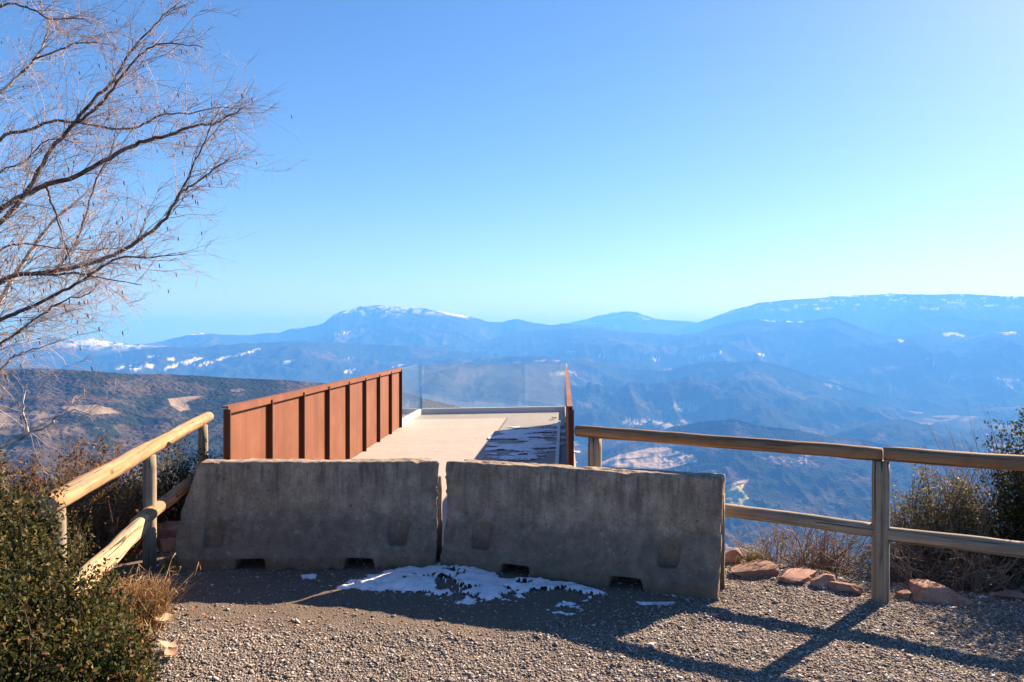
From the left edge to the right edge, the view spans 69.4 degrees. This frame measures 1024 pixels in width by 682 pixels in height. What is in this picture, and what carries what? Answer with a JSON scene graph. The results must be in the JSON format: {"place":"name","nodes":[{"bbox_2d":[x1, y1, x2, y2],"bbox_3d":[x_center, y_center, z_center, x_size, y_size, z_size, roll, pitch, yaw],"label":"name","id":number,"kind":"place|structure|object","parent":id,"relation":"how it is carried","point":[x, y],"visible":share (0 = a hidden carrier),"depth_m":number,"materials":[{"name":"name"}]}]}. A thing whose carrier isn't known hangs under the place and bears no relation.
{"place":"outdoors","nodes":[
{"label":"outdoors","id":0,"kind":"place"},
{"bbox_2d":[0,339,186,361],"bbox_3d":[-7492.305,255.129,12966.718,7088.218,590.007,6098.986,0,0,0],"label":"snowy range","id":1,"kind":"structure","parent":0,"point":[106,347],"depth_m":12492.86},
{"bbox_2d":[141,549,190,572],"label":"dry grass","id":2,"kind":"structure","parent":0,"point":[167,561],"depth_m":5.53,"materials":[{"name":"brown plant"}]},
{"bbox_2d":[0,368,461,519],"bbox_3d":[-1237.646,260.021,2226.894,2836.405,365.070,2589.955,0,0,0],"label":"scrub plateau","id":3,"kind":"structure","parent":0,"point":[154,406],"depth_m":2056.19,"materials":[{"name":"plant"}]},
{"bbox_2d":[0,341,502,405],"bbox_3d":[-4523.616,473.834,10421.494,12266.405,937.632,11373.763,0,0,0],"label":"snow patched hills","id":4,"kind":"structure","parent":0,"point":[316,362],"depth_m":10748.14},
{"bbox_2d":[142,305,642,351],"bbox_3d":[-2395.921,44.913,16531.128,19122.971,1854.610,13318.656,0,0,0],"label":"massif","id":5,"kind":"structure","parent":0,"point":[422,328],"depth_m":16630.14,"materials":[{"name":"blue stone"}]},
{"bbox_2d":[0,0,1023,344],"label":"sky","id":6,"kind":"structure","parent":0,"point":[548,162],"materials":[{"name":"blue"}]},
{"bbox_2d":[485,423,579,462],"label":"snow","id":7,"kind":"structure","parent":0,"point":[523,435],"depth_m":12.06,"materials":[{"name":"white snow"}]},
{"bbox_2d":[86,549,1023,681],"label":"ground","id":8,"kind":"structure","parent":0,"point":[371,598],"depth_m":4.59,"materials":[{"name":"grey gravel"}]},
{"bbox_2d":[0,463,127,593],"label":"box shrub","id":9,"kind":"object","parent":8,"relation":"on","point":[84,556],"visible":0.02,"depth_m":4.76,"materials":[{"name":"green plant"}]},
{"bbox_2d":[0,453,173,681],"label":"box shrub","id":10,"kind":"object","parent":8,"relation":"on","point":[50,631],"visible":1,"depth_m":3.23,"materials":[{"name":"green plant"}]},
{"bbox_2d":[0,430,174,582],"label":"russet shrub","id":11,"kind":"object","parent":8,"relation":"on","point":[106,535],"visible":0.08,"depth_m":5.78,"materials":[{"name":"brown plant"}]},
{"bbox_2d":[34,412,213,600],"bbox_3d":[-2.807,1.945,5.842,0.166,2.362,4.450,0,0,-12],"label":"wooden fence","id":12,"kind":"object","parent":8,"relation":"on","point":[143,523],"visible":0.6,"depth_m":5.30,"materials":[{"name":"brown wood"}]},
{"bbox_2d":[61,422,222,552],"bbox_3d":[-3.380,1.639,7.020,1.757,1.752,1.848,0,0,0],"label":"box shrub","id":13,"kind":"object","parent":8,"relation":"on","point":[175,514],"visible":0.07,"depth_m":6.86,"materials":[{"name":"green plant"}]},
{"bbox_2d":[87,553,204,628],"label":"dry grass","id":14,"kind":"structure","parent":8,"relation":"on","point":[144,594],"depth_m":4.55,"materials":[{"name":"beige plant"}]},
{"bbox_2d":[117,601,182,656],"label":"dry grass","id":15,"kind":"structure","parent":8,"relation":"on","point":[146,625],"depth_m":4.12,"materials":[{"name":"beige plant"}]},
{"bbox_2d":[0,0,306,495],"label":"birch tree","id":16,"kind":"object","parent":8,"relation":"on","point":[17,200],"visible":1,"depth_m":5.99,"materials":[{"name":"brown plant"}]},
{"bbox_2d":[153,610,175,620],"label":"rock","id":17,"kind":"object","parent":8,"relation":"on","point":[166,616],"visible":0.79,"depth_m":4.57,"materials":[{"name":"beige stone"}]},
{"bbox_2d":[157,537,174,552],"bbox_3d":[-2.809,1.701,6.109,0.242,0.170,0.187,0,0,-25],"label":"rock","id":18,"kind":"object","parent":8,"relation":"on","point":[166,544],"visible":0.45,"depth_m":6.04,"materials":[{"name":"red stone"}]},
{"bbox_2d":[157,521,179,538],"bbox_3d":[-3.010,1.702,6.464,0.533,0.231,0.261,0,0,23],"label":"rock","id":19,"kind":"object","parent":8,"relation":"on","point":[170,531],"visible":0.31,"depth_m":6.35,"materials":[{"name":"red stone"}]},
{"bbox_2d":[158,640,182,646],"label":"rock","id":20,"kind":"object","parent":8,"relation":"on","point":[176,643],"visible":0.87,"depth_m":4.14,"materials":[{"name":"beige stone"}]},
{"bbox_2d":[164,647,177,655],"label":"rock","id":21,"kind":"object","parent":8,"relation":"on","point":[171,651],"visible":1,"depth_m":4.03,"materials":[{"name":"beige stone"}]},
{"bbox_2d":[172,458,441,570],"bbox_3d":[-1.570,1.337,5.865,2.029,0.804,0.571,0,0,-2],"label":"concrete barrier","id":22,"kind":"object","parent":8,"relation":"on","point":[301,514],"visible":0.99,"depth_m":5.73,"materials":[{"name":"grey concrete"}]},
{"bbox_2d":[301,573,316,578],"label":"snow","id":23,"kind":"structure","parent":8,"relation":"on","point":[311,576],"depth_m":5.43,"materials":[{"name":"white snow"}]},
{"bbox_2d":[221,364,575,546],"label":"viewing platform","id":24,"kind":"structure","parent":8,"relation":"on","point":[359,417],"depth_m":10.86,"materials":[{"name":"metal"}]},
{"bbox_2d":[337,562,606,614],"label":"snow","id":25,"kind":"structure","parent":8,"relation":"on","point":[490,587],"depth_m":5.18,"materials":[{"name":"white snow"}]},
{"bbox_2d":[440,459,724,600],"bbox_3d":[0.501,1.339,5.550,2.114,0.804,0.572,0,0,20],"label":"concrete barrier","id":26,"kind":"object","parent":8,"relation":"on","point":[659,531],"visible":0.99,"depth_m":5.36,"materials":[{"name":"grey concrete"}]},
{"bbox_2d":[636,601,673,605],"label":"snow","id":27,"kind":"structure","parent":8,"relation":"on","point":[651,603],"depth_m":4.88,"materials":[{"name":"white snow"}]},
{"bbox_2d":[725,548,742,563],"bbox_3d":[1.744,1.710,5.815,0.151,0.166,0.139,0,0,37],"label":"rock","id":28,"kind":"object","parent":8,"relation":"on","point":[730,555],"visible":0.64,"depth_m":5.77,"materials":[{"name":"red stone"}]},
{"bbox_2d":[734,547,770,564],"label":"dry grass","id":29,"kind":"structure","parent":8,"relation":"on","point":[751,557],"depth_m":5.66,"materials":[{"name":"beige plant"}]},
{"bbox_2d":[732,559,779,577],"bbox_3d":[1.798,1.713,5.532,0.376,0.114,0.226,0,0,-5],"label":"rock","id":30,"kind":"object","parent":8,"relation":"on","point":[757,568],"visible":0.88,"depth_m":5.44,"materials":[{"name":"red stone"}]},
{"bbox_2d":[778,568,816,583],"bbox_3d":[2.064,1.721,5.380,0.211,0.082,0.357,0,0,40],"label":"rock","id":31,"kind":"object","parent":8,"relation":"on","point":[796,575],"visible":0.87,"depth_m":5.31,"materials":[{"name":"red stone"}]},
{"bbox_2d":[574,425,1023,603],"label":"wooden fence","id":32,"kind":"object","parent":8,"relation":"on","point":[880,532],"visible":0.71,"depth_m":4.89,"materials":[{"name":"brown wood"}]},
{"bbox_2d":[810,573,836,586],"bbox_3d":[2.204,1.708,5.218,0.180,0.132,0.135,0,0,29],"label":"rock","id":33,"kind":"object","parent":8,"relation":"on","point":[823,580],"visible":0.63,"depth_m":5.19,"materials":[{"name":"red stone"}]},
{"bbox_2d":[725,506,942,582],"bbox_3d":[2.401,1.827,5.894,1.914,1.143,1.168,0,0,0],"label":"bare shrub","id":34,"kind":"object","parent":8,"relation":"on","point":[823,563],"visible":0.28,"depth_m":5.84,"materials":[{"name":"brown plant"}]},
{"bbox_2d":[827,581,863,594],"bbox_3d":[2.305,1.714,5.109,0.221,0.103,0.131,0,0,41],"label":"rock","id":35,"kind":"object","parent":8,"relation":"on","point":[844,587],"visible":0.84,"depth_m":5.06,"materials":[{"name":"red stone"}]},
{"bbox_2d":[896,590,910,599],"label":"rock","id":36,"kind":"object","parent":8,"relation":"on","point":[904,594],"visible":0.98,"depth_m":4.95,"materials":[{"name":"red stone"}]},
{"bbox_2d":[818,519,1023,595],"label":"bare shrub","id":37,"kind":"object","parent":8,"relation":"on","point":[960,584],"visible":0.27,"depth_m":5.33,"materials":[{"name":"brown plant"}]},
{"bbox_2d":[856,438,1021,591],"bbox_3d":[3.383,1.694,5.928,1.144,1.859,0.811,0,0,0],"label":"grey shrub","id":38,"kind":"object","parent":8,"relation":"on","point":[961,515],"visible":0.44,"depth_m":5.79,"materials":[{"name":"green plant"}]},
{"bbox_2d":[908,579,972,604],"bbox_3d":[2.856,1.718,5.001,0.388,0.159,0.248,0,0,7],"label":"rock","id":39,"kind":"object","parent":8,"relation":"on","point":[924,590],"visible":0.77,"depth_m":4.92,"materials":[{"name":"red stone"}]},
{"bbox_2d":[907,408,1023,538],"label":"bare shrub","id":40,"kind":"object","parent":8,"relation":"on","point":[981,491],"visible":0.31,"depth_m":5.92,"materials":[{"name":"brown plant"}]},
{"bbox_2d":[969,407,1023,592],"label":"evergreen bush","id":41,"kind":"object","parent":8,"relation":"on","point":[1014,505],"visible":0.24,"depth_m":5.72,"materials":[{"name":"green plant"}]},
{"bbox_2d":[989,590,1023,599],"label":"rock","id":42,"kind":"object","parent":8,"relation":"on","point":[1016,594],"visible":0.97,"depth_m":4.98,"materials":[{"name":"red stone"}]},
{"bbox_2d":[567,311,696,333],"bbox_3d":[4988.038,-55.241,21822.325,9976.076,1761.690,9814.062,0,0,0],"label":"distant peak","id":43,"kind":"structure","parent":0,"point":[629,321],"depth_m":22330.22,"materials":[{"name":"blue stone"}]},
{"bbox_2d":[411,355,917,444],"bbox_3d":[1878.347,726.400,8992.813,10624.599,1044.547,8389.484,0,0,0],"label":"foothills","id":44,"kind":"structure","parent":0,"point":[651,397],"depth_m":8277.82,"materials":[{"name":"blue stone"}]},
{"bbox_2d":[467,317,1023,426],"bbox_3d":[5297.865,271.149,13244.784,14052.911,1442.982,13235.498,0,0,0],"label":"dark mountain","id":45,"kind":"structure","parent":0,"point":[958,373],"depth_m":12082.34,"materials":[{"name":"blue stone"}]},
{"bbox_2d":[574,419,1016,563],"bbox_3d":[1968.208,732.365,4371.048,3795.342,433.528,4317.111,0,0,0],"label":"wooded hill","id":46,"kind":"structure","parent":0,"point":[833,486],"depth_m":4029.30,"materials":[{"name":"blue plant"}]},
{"bbox_2d":[574,411,1023,589],"bbox_3d":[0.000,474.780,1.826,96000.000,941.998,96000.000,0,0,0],"label":"valley","id":47,"kind":"structure","parent":0,"point":[960,422],"depth_m":7575.67,"materials":[{"name":"blue"}]},
{"bbox_2d":[665,293,1023,335],"bbox_3d":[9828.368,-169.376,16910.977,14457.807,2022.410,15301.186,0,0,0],"label":"plateau mountain","id":48,"kind":"structure","parent":0,"point":[898,314],"depth_m":16912.25,"materials":[{"name":"blue stone"}]},
{"bbox_2d":[829,419,1023,476],"bbox_3d":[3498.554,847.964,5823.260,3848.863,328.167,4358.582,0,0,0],"label":"spur","id":49,"kind":"structure","parent":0,"point":[897,433],"depth_m":6037.29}
]}

